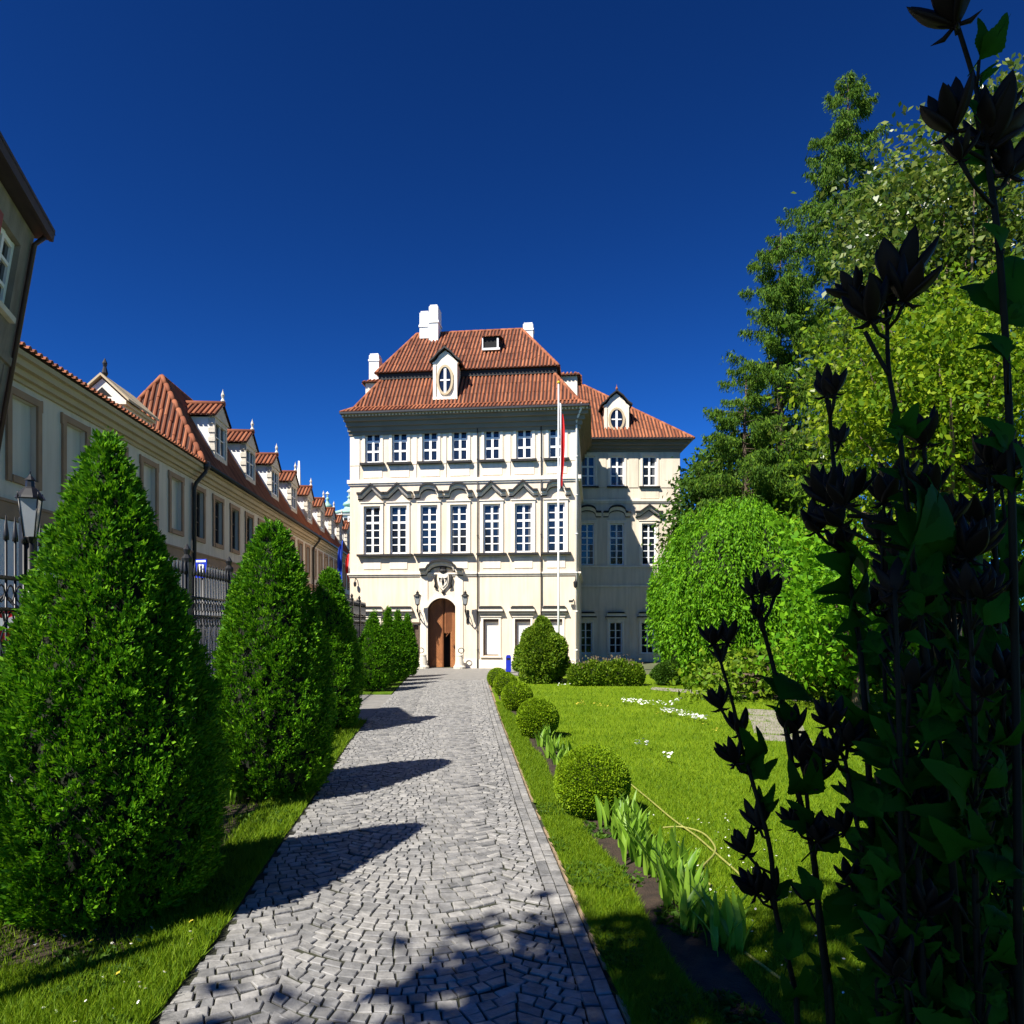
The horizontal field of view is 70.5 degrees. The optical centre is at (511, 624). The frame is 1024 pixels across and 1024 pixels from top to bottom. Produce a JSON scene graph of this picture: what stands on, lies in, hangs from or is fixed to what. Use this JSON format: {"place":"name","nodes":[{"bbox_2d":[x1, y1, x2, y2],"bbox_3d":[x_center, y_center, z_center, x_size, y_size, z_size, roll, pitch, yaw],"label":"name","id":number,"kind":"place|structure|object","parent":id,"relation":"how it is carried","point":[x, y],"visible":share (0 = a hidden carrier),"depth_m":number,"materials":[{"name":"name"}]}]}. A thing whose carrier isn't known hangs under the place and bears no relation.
{"place":"outdoors","nodes":[
{"label":"outdoors","id":0,"kind":"place"},
{"bbox_2d":[150,662,659,1023],"bbox_3d":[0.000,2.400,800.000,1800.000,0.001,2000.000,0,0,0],"label":"ground","id":1,"kind":"structure","parent":0,"point":[648,666],"depth_m":40.00,"materials":[{"name":"grey stone"}]},
{"bbox_2d":[0,131,55,449],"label":"old house","id":2,"kind":"structure","parent":1,"relation":"on","point":[24,221],"depth_m":13.45,"materials":[{"name":"white paint"}]},
{"bbox_2d":[0,210,15,323],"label":"window","id":3,"kind":"structure","parent":2,"relation":"in","point":[6,245],"depth_m":13.27,"materials":[{"name":"white paint"}]},
{"bbox_2d":[14,471,45,663],"bbox_3d":[-4.804,0.431,7.230,0.247,3.938,0.247,0,0,-20],"label":"street lantern","id":4,"kind":"object","parent":1,"relation":"on","point":[30,497],"visible":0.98,"depth_m":7.18,"materials":[{"name":"metal"}]},
{"bbox_2d":[0,342,349,676],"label":"street building","id":5,"kind":"structure","parent":1,"relation":"on","point":[218,491],"depth_m":26.21,"materials":[{"name":"paint"}]},
{"bbox_2d":[5,386,42,490],"bbox_3d":[-11.242,-4.260,16.589,0.270,2.140,1.400,0,0,-4],"label":"blind window","id":6,"kind":"structure","parent":5,"relation":"in","point":[17,425],"depth_m":16.65,"materials":[{"name":"paint"}]},
{"bbox_2d":[60,412,90,496],"bbox_3d":[-11.411,-4.260,18.833,0.270,2.140,1.400,0,0,-4],"label":"blind window","id":7,"kind":"structure","parent":5,"relation":"in","point":[70,437],"depth_m":18.75,"materials":[{"name":"paint"}]},
{"bbox_2d":[139,454,158,528],"bbox_3d":[-11.749,-4.260,23.320,0.270,2.140,1.400,0,0,-4],"label":"blind window","id":8,"kind":"structure","parent":5,"relation":"in","point":[145,472],"depth_m":23.61,"materials":[{"name":"paint"}]},
{"bbox_2d":[168,470,184,536],"bbox_3d":[-11.921,-4.260,25.565,0.270,2.140,1.400,0,0,-4],"label":"blind window","id":9,"kind":"structure","parent":5,"relation":"in","point":[172,484],"depth_m":25.68,"materials":[{"name":"paint"}]},
{"bbox_2d":[212,493,224,549],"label":"window","id":10,"kind":"structure","parent":5,"relation":"in","point":[215,505],"depth_m":30.29,"materials":[{"name":"brown wood"}]},
{"bbox_2d":[0,516,365,752],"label":"iron fence","id":11,"kind":"object","parent":1,"relation":"on","point":[358,608],"visible":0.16,"depth_m":11.89,"materials":[{"name":"metal"}]},
{"bbox_2d":[0,716,368,1023],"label":"verge","id":12,"kind":"structure","parent":1,"relation":"on","point":[3,921],"depth_m":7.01,"materials":[{"name":"green plant"}]},
{"bbox_2d":[0,729,338,970],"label":"shrub bed","id":13,"kind":"object","parent":12,"relation":"on","point":[113,934],"visible":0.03,"depth_m":5.48,"materials":[{"name":"soil"}]},
{"bbox_2d":[0,427,232,940],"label":"conical thuja","id":14,"kind":"object","parent":13,"relation":"on","point":[113,802],"visible":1,"depth_m":5.49,"materials":[{"name":"green plant"}]},
{"bbox_2d":[210,516,339,801],"bbox_3d":[-3.383,0.437,10.155,1.906,3.925,1.927,0,0,0],"label":"conical thuja","id":15,"kind":"object","parent":13,"relation":"on","point":[278,716],"visible":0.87,"depth_m":9.69,"materials":[{"name":"green plant"}]},
{"bbox_2d":[308,566,365,728],"bbox_3d":[-4.125,0.527,16.414,1.607,3.746,1.650,0,0,0],"label":"conical thuja","id":16,"kind":"object","parent":13,"relation":"on","point":[337,620],"visible":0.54,"depth_m":16.13,"materials":[{"name":"green plant"}]},
{"bbox_2d":[358,695,390,719],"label":"side drive","id":17,"kind":"structure","parent":1,"relation":"on","point":[371,705],"depth_m":21.78,"materials":[{"name":"grey stone"}]},
{"bbox_2d":[359,679,404,694],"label":"verge","id":18,"kind":"structure","parent":1,"relation":"on","point":[393,686],"depth_m":26.23,"materials":[{"name":"green plant"}]},
{"bbox_2d":[353,609,395,690],"bbox_3d":[-5.025,0.901,26.207,1.660,2.998,1.647,0,0,0],"label":"conical thuja","id":19,"kind":"object","parent":18,"relation":"on","point":[378,660],"visible":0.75,"depth_m":25.79,"materials":[{"name":"green plant"}]},
{"bbox_2d":[381,606,402,682],"bbox_3d":[-4.884,0.797,28.558,1.214,3.206,1.223,0,0,0],"label":"conical thuja","id":20,"kind":"object","parent":18,"relation":"on","point":[388,625],"visible":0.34,"depth_m":28.38,"materials":[{"name":"green plant"}]},
{"bbox_2d":[393,609,411,680],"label":"conical thuja","id":21,"kind":"object","parent":18,"relation":"on","point":[400,629],"visible":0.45,"depth_m":30.62,"materials":[{"name":"green plant"}]},
{"bbox_2d":[403,612,419,676],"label":"conical thuja","id":22,"kind":"object","parent":18,"relation":"on","point":[412,645],"visible":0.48,"depth_m":32.95,"materials":[{"name":"green plant"}]},
{"bbox_2d":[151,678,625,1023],"bbox_3d":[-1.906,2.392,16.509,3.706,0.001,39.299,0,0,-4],"label":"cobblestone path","id":23,"kind":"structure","parent":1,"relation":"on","point":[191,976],"depth_m":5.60,"materials":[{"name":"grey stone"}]},
{"bbox_2d":[487,681,632,1023],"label":"path edging","id":24,"kind":"object","parent":23,"relation":"on","point":[626,1016],"visible":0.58,"depth_m":6.30,"materials":[{"name":"stone"}]},
{"bbox_2d":[406,668,517,679],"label":"forecourt","id":25,"kind":"structure","parent":1,"relation":"on","point":[452,674],"depth_m":34.98,"materials":[{"name":"grey stone"}]},
{"bbox_2d":[339,305,591,667],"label":"palace","id":26,"kind":"structure","parent":1,"relation":"on","point":[452,482],"depth_m":40.23,"materials":[{"name":"beige paint"}]},
{"bbox_2d":[356,483,385,556],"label":"window","id":27,"kind":"structure","parent":26,"relation":"in","point":[371,517],"depth_m":40.81,"materials":[{"name":"white paint"}]},
{"bbox_2d":[359,435,384,465],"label":"window","id":28,"kind":"structure","parent":26,"relation":"in","point":[374,444],"depth_m":40.83,"materials":[{"name":"white paint"}]},
{"bbox_2d":[384,482,412,556],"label":"window","id":29,"kind":"structure","parent":26,"relation":"in","point":[400,510],"depth_m":40.63,"materials":[{"name":"white paint"}]},
{"bbox_2d":[386,434,411,464],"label":"window","id":30,"kind":"structure","parent":26,"relation":"in","point":[399,445],"depth_m":40.66,"materials":[{"name":"white paint"}]},
{"bbox_2d":[413,482,442,555],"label":"window","id":31,"kind":"structure","parent":26,"relation":"in","point":[428,517],"depth_m":40.39,"materials":[{"name":"white paint"}]},
{"bbox_2d":[417,433,441,463],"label":"window","id":32,"kind":"structure","parent":26,"relation":"in","point":[431,442],"depth_m":40.46,"materials":[{"name":"white paint"}]},
{"bbox_2d":[429,599,443,666],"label":"door","id":33,"kind":"structure","parent":26,"relation":"in","point":[436,612],"depth_m":40.85,"materials":[{"name":"brown wood"}]},
{"bbox_2d":[445,599,454,666],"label":"door","id":34,"kind":"structure","parent":26,"relation":"in","point":[449,606],"depth_m":40.76,"materials":[{"name":"brown wood"}]},
{"bbox_2d":[443,481,472,555],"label":"window","id":35,"kind":"structure","parent":26,"relation":"in","point":[460,512],"depth_m":40.24,"materials":[{"name":"white paint"}]},
{"bbox_2d":[447,432,471,463],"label":"window","id":36,"kind":"structure","parent":26,"relation":"in","point":[459,443],"depth_m":40.28,"materials":[{"name":"white paint"}]},
{"bbox_2d":[477,606,504,657],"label":"blind window","id":37,"kind":"structure","parent":26,"relation":"in","point":[490,625],"depth_m":40.08,"materials":[{"name":"white paint"}]},
{"bbox_2d":[476,480,506,555],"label":"window","id":38,"kind":"structure","parent":26,"relation":"in","point":[491,510],"depth_m":40.04,"materials":[{"name":"white paint"}]},
{"bbox_2d":[479,431,504,462],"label":"window","id":39,"kind":"structure","parent":26,"relation":"in","point":[491,442],"depth_m":40.06,"materials":[{"name":"white paint"}]},
{"bbox_2d":[508,606,536,657],"bbox_3d":[0.590,0.373,39.768,1.520,2.831,0.496,0,0,7],"label":"blind window","id":40,"kind":"structure","parent":26,"relation":"in","point":[520,623],"depth_m":39.79,"materials":[{"name":"white paint"}]},
{"bbox_2d":[508,479,537,554],"bbox_3d":[0.621,-5.888,39.681,1.640,4.101,0.531,0,0,7],"label":"window","id":41,"kind":"structure","parent":26,"relation":"in","point":[523,515],"depth_m":39.83,"materials":[{"name":"white paint"}]},
{"bbox_2d":[511,430,536,461],"bbox_3d":[0.668,-10.062,39.727,1.380,2.205,0.430,0,0,7],"label":"window","id":42,"kind":"structure","parent":26,"relation":"in","point":[523,441],"depth_m":39.86,"materials":[{"name":"white paint"}]},
{"bbox_2d":[541,479,570,554],"bbox_3d":[2.391,-5.868,39.478,1.640,4.061,0.531,0,0,7],"label":"window","id":43,"kind":"structure","parent":26,"relation":"in","point":[550,504],"depth_m":39.62,"materials":[{"name":"white paint"}]},
{"bbox_2d":[544,429,568,460],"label":"window","id":44,"kind":"structure","parent":26,"relation":"in","point":[551,435],"depth_m":39.65,"materials":[{"name":"white paint"}]},
{"bbox_2d":[578,384,694,661],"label":"palace wing","id":45,"kind":"structure","parent":1,"relation":"on","point":[629,466],"depth_m":47.20,"materials":[{"name":"beige paint"}]},
{"bbox_2d":[581,612,596,653],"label":"window","id":46,"kind":"structure","parent":45,"relation":"in","point":[587,618],"depth_m":47.30,"materials":[{"name":"white paint"}]},
{"bbox_2d":[582,453,598,487],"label":"window","id":47,"kind":"structure","parent":45,"relation":"in","point":[589,464],"depth_m":47.31,"materials":[{"name":"white paint"}]},
{"bbox_2d":[581,504,600,564],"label":"window","id":48,"kind":"structure","parent":45,"relation":"in","point":[589,531],"depth_m":47.30,"materials":[{"name":"white paint"}]},
{"bbox_2d":[605,612,626,653],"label":"window","id":49,"kind":"structure","parent":45,"relation":"in","point":[615,620],"depth_m":47.30,"materials":[{"name":"white paint"}]},
{"bbox_2d":[603,504,630,564],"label":"window","id":50,"kind":"structure","parent":45,"relation":"in","point":[616,533],"depth_m":47.30,"materials":[{"name":"white paint"}]},
{"bbox_2d":[607,453,627,487],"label":"window","id":51,"kind":"structure","parent":45,"relation":"in","point":[616,461],"depth_m":47.30,"materials":[{"name":"white paint"}]},
{"bbox_2d":[637,612,655,653],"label":"window","id":52,"kind":"structure","parent":45,"relation":"in","point":[641,616],"depth_m":47.30,"materials":[{"name":"white paint"}]},
{"bbox_2d":[635,504,662,564],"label":"window","id":53,"kind":"structure","parent":45,"relation":"in","point":[646,535],"depth_m":47.30,"materials":[{"name":"white paint"}]},
{"bbox_2d":[639,453,660,487],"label":"window","id":54,"kind":"structure","parent":45,"relation":"in","point":[647,460],"depth_m":47.30,"materials":[{"name":"white paint"}]},
{"bbox_2d":[641,433,803,581],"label":"background tree","id":55,"kind":"object","parent":1,"relation":"on","point":[689,499],"visible":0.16,"depth_m":40.33,"materials":[{"name":"green plant"}]},
{"bbox_2d":[763,70,924,542],"bbox_3d":[17.952,-13.212,38.227,13.846,31.231,14.420,0,0,0],"label":"drooping conifer","id":56,"kind":"object","parent":1,"relation":"on","point":[843,154],"visible":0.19,"depth_m":37.36,"materials":[{"name":"green plant"}]},
{"bbox_2d":[0,0,1023,604],"label":"sky","id":57,"kind":"structure","parent":0,"point":[253,202],"materials":[{"name":"blue"}]},
{"bbox_2d":[491,674,1023,1023],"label":"lawn","id":58,"kind":"structure","parent":0,"point":[648,679],"depth_m":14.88,"materials":[{"name":"green plant"}]},
{"bbox_2d":[15,802,777,1023],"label":"lawn weeds","id":59,"kind":"object","parent":58,"relation":"on","point":[726,1003],"visible":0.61,"depth_m":5.11,"materials":[{"name":"green plant"}]},
{"bbox_2d":[511,614,571,683],"bbox_3d":[1.249,0.985,29.989,2.634,2.932,2.657,0,0,0],"label":"rounded bush","id":60,"kind":"object","parent":58,"relation":"on","point":[540,655],"visible":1,"depth_m":29.26,"materials":[{"name":"green plant"}]},
{"bbox_2d":[557,380,559,632],"bbox_3d":[2.117,-4.365,33.000,0.140,13.530,0.133,0,0,0],"label":"flagpole","id":61,"kind":"object","parent":58,"relation":"on","point":[558,587],"visible":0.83,"depth_m":32.97,"materials":[{"name":"white paint"}]},
{"bbox_2d":[566,659,590,685],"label":"flowering shrub","id":62,"kind":"object","parent":58,"relation":"on","point":[575,675],"visible":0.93,"depth_m":28.06,"materials":[{"name":"green plant"}]},
{"bbox_2d":[582,655,603,685],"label":"flowering shrub","id":63,"kind":"object","parent":58,"relation":"on","point":[592,665],"visible":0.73,"depth_m":28.02,"materials":[{"name":"green plant"}]},
{"bbox_2d":[495,700,735,1023],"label":"verge grass","id":64,"kind":"structure","parent":58,"relation":"on","point":[659,972],"depth_m":5.91,"materials":[{"name":"green plant"}]},
{"bbox_2d":[606,653,632,685],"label":"flowering shrub","id":65,"kind":"object","parent":58,"relation":"on","point":[619,668],"visible":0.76,"depth_m":28.01,"materials":[{"name":"green plant"}]},
{"bbox_2d":[493,689,791,1023],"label":"flower bed","id":66,"kind":"object","parent":58,"relation":"on","point":[708,968],"visible":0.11,"depth_m":5.19,"materials":[{"name":"soil"}]},
{"bbox_2d":[500,681,532,710],"bbox_3d":[0.135,1.961,20.002,0.921,0.878,0.931,0,0,0],"label":"box ball","id":67,"kind":"object","parent":66,"relation":"on","point":[514,695],"visible":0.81,"depth_m":19.70,"materials":[{"name":"green plant"}]},
{"bbox_2d":[515,697,559,738],"bbox_3d":[0.538,1.951,15.263,0.949,0.897,0.956,0,0,0],"label":"box ball","id":68,"kind":"object","parent":66,"relation":"on","point":[533,713],"visible":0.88,"depth_m":14.96,"materials":[{"name":"green plant"}]},
{"bbox_2d":[553,744,631,819],"bbox_3d":[0.993,1.936,8.996,0.974,0.927,0.973,0,0,0],"label":"box ball","id":69,"kind":"object","parent":66,"relation":"on","point":[583,774],"visible":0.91,"depth_m":8.67,"materials":[{"name":"green plant"}]},
{"bbox_2d":[616,812,645,861],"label":"leafy clump","id":70,"kind":"object","parent":66,"relation":"on","point":[622,843],"visible":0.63,"depth_m":7.31,"materials":[{"name":"green plant"}]},
{"bbox_2d":[630,827,669,881],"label":"leafy clump","id":71,"kind":"object","parent":66,"relation":"on","point":[648,849],"visible":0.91,"depth_m":6.76,"materials":[{"name":"green plant"}]},
{"bbox_2d":[656,849,704,908],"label":"leafy clump","id":72,"kind":"object","parent":66,"relation":"on","point":[673,884],"visible":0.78,"depth_m":6.04,"materials":[{"name":"green plant"}]},
{"bbox_2d":[679,883,713,932],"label":"leafy clump","id":73,"kind":"object","parent":66,"relation":"on","point":[688,918],"visible":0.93,"depth_m":5.54,"materials":[{"name":"green plant"}]},
{"bbox_2d":[684,860,724,923],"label":"leafy clump","id":74,"kind":"object","parent":66,"relation":"on","point":[703,915],"visible":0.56,"depth_m":5.76,"materials":[{"name":"green plant"}]},
{"bbox_2d":[687,882,751,943],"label":"leafy clump","id":75,"kind":"object","parent":66,"relation":"on","point":[708,905],"visible":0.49,"depth_m":5.34,"materials":[{"name":"green plant"}]},
{"bbox_2d":[692,889,759,955],"bbox_3d":[1.509,2.123,5.262,0.496,0.452,0.307,0,0,1],"label":"leafy clump","id":76,"kind":"object","parent":66,"relation":"on","point":[733,930],"visible":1,"depth_m":5.24,"materials":[{"name":"green plant"}]},
{"bbox_2d":[649,658,685,685],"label":"bush","id":77,"kind":"object","parent":58,"relation":"on","point":[661,673],"visible":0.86,"depth_m":28.32,"materials":[{"name":"green plant"}]},
{"bbox_2d":[631,784,790,983],"bbox_3d":[1.909,2.335,7.681,0.509,0.031,6.206,0,0,0],"label":"garden hose","id":78,"kind":"object","parent":58,"relation":"on","point":[710,884],"visible":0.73,"depth_m":7.65,"materials":[{"name":"rubber"}]},
{"bbox_2d":[643,494,825,685],"bbox_3d":[9.180,-1.443,29.614,7.334,7.937,6.085,0,0,0],"label":"weeping tree","id":79,"kind":"object","parent":58,"relation":"on","point":[693,587],"visible":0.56,"depth_m":27.80,"materials":[{"name":"green plant"}]},
{"bbox_2d":[665,379,828,550],"bbox_3d":[11.462,-4.710,35.542,8.614,14.235,8.422,0,0,0],"label":"drooping conifer","id":80,"kind":"object","parent":58,"relation":"on","point":[718,482],"visible":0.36,"depth_m":34.35,"materials":[{"name":"green plant"}]},
{"bbox_2d":[698,617,822,1023],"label":"seed head plant","id":81,"kind":"object","parent":58,"relation":"on","point":[787,943],"visible":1,"depth_m":2.10,"materials":[{"name":"black plant"}]},
{"bbox_2d":[691,232,864,570],"bbox_3d":[12.741,-8.543,35.680,10.951,21.895,9.867,0,0,0],"label":"drooping conifer","id":82,"kind":"object","parent":58,"relation":"on","point":[786,287],"visible":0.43,"depth_m":34.95,"materials":[{"name":"green plant"}]},
{"bbox_2d":[748,709,811,741],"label":"stepping path","id":83,"kind":"structure","parent":58,"relation":"on","point":[769,714],"depth_m":17.09,"materials":[{"name":"beige stone"}]},
{"bbox_2d":[739,567,829,1023],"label":"seed head plant","id":84,"kind":"object","parent":58,"relation":"on","point":[783,686],"visible":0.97,"depth_m":1.98,"materials":[{"name":"black plant"}]},
{"bbox_2d":[649,631,919,703],"bbox_3d":[8.977,1.191,23.148,9.442,2.743,5.144,0,0,0],"label":"undergrowth shrub","id":85,"kind":"object","parent":58,"relation":"on","point":[745,682],"visible":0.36,"depth_m":22.71,"materials":[{"name":"green plant"}]},
{"bbox_2d":[775,702,852,1023],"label":"seed head plant","id":86,"kind":"object","parent":58,"relation":"on","point":[801,820],"visible":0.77,"depth_m":1.97,"materials":[{"name":"black plant"}]},
{"bbox_2d":[800,363,897,1016],"bbox_3d":[0.894,0.858,1.920,0.352,3.084,0.187,0,0,-24],"label":"seed head plant","id":87,"kind":"object","parent":58,"relation":"on","point":[844,557],"visible":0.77,"depth_m":1.89,"materials":[{"name":"black plant"}]},
{"bbox_2d":[807,695,903,1014],"bbox_3d":[0.865,1.284,1.797,0.355,2.232,0.168,0,0,-34],"label":"seed head plant","id":88,"kind":"object","parent":58,"relation":"on","point":[830,717],"visible":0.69,"depth_m":1.77,"materials":[{"name":"black plant"}]},
{"bbox_2d":[830,469,917,1023],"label":"seed head plant","id":89,"kind":"object","parent":58,"relation":"on","point":[881,489],"visible":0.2,"depth_m":2.24,"materials":[{"name":"black plant"}]},
{"bbox_2d":[729,471,1023,709],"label":"leafy shrub","id":90,"kind":"object","parent":58,"relation":"on","point":[827,624],"visible":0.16,"depth_m":19.79,"materials":[{"name":"green plant"}]},
{"bbox_2d":[745,232,1023,635],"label":"yellow maple","id":91,"kind":"object","parent":58,"relation":"on","point":[952,379],"visible":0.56,"depth_m":14.04,"materials":[{"name":"green plant"}]},
{"bbox_2d":[838,458,943,1023],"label":"seed head plant","id":92,"kind":"object","parent":58,"relation":"on","point":[853,1016],"visible":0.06,"depth_m":2.55,"materials":[{"name":"black plant"}]},
{"bbox_2d":[844,556,944,1023],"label":"seed head plant","id":93,"kind":"object","parent":58,"relation":"on","point":[886,955],"visible":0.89,"depth_m":1.62,"materials":[{"name":"black plant"}]},
{"bbox_2d":[767,52,1023,480],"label":"broadleaf tree","id":94,"kind":"object","parent":58,"relation":"on","point":[940,192],"visible":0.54,"depth_m":21.41,"materials":[{"name":"green plant"}]},
{"bbox_2d":[807,224,992,986],"bbox_3d":[0.924,0.739,1.713,0.430,3.323,0.251,0,0,0],"label":"seed head plant","id":95,"kind":"object","parent":58,"relation":"on","point":[903,279],"visible":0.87,"depth_m":1.68,"materials":[{"name":"black plant"}]},
{"bbox_2d":[851,656,964,1023],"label":"seed head plant","id":96,"kind":"object","parent":58,"relation":"on","point":[930,723],"visible":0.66,"depth_m":1.63,"materials":[{"name":"black plant"}]},
{"bbox_2d":[877,404,977,1010],"bbox_3d":[1.059,0.925,1.833,0.286,2.951,0.201,0,0,-12],"label":"seed head plant","id":97,"kind":"object","parent":58,"relation":"on","point":[932,472],"visible":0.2,"depth_m":1.80,"materials":[{"name":"black plant"}]},
{"bbox_2d":[883,492,1005,1023],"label":"seed head plant","id":98,"kind":"object","parent":58,"relation":"on","point":[965,543],"visible":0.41,"depth_m":1.75,"materials":[{"name":"black plant"}]},
{"bbox_2d":[905,562,1023,1023],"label":"seed head plant","id":99,"kind":"object","parent":58,"relation":"on","point":[961,774],"visible":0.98,"depth_m":1.57,"materials":[{"name":"green plant"}]},
{"bbox_2d":[907,0,1023,1023],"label":"seed head plant","id":100,"kind":"object","parent":58,"relation":"on","point":[999,119],"visible":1,"depth_m":1.58,"materials":[{"name":"black plant"}]},
{"bbox_2d":[943,492,1021,1006],"bbox_3d":[1.320,1.013,2.037,0.316,2.774,0.245,0,0,0],"label":"seed head plant","id":101,"kind":"object","parent":58,"relation":"on","point":[977,510],"visible":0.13,"depth_m":2.00,"materials":[{"name":"black plant"}]},
{"bbox_2d":[951,429,1023,992],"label":"seed head plant","id":102,"kind":"object","parent":58,"relation":"on","point":[993,459],"visible":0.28,"depth_m":1.85,"materials":[{"name":"black plant"}]},
{"bbox_2d":[956,453,1023,1007],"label":"seed head plant","id":103,"kind":"object","parent":58,"relation":"on","point":[981,480],"visible":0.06,"depth_m":2.36,"materials":[{"name":"black plant"}]},
{"bbox_2d":[967,465,1023,931],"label":"seed head plant","id":104,"kind":"object","parent":58,"relation":"on","point":[1001,515],"visible":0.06,"depth_m":2.34,"materials":[{"name":"black plant"}]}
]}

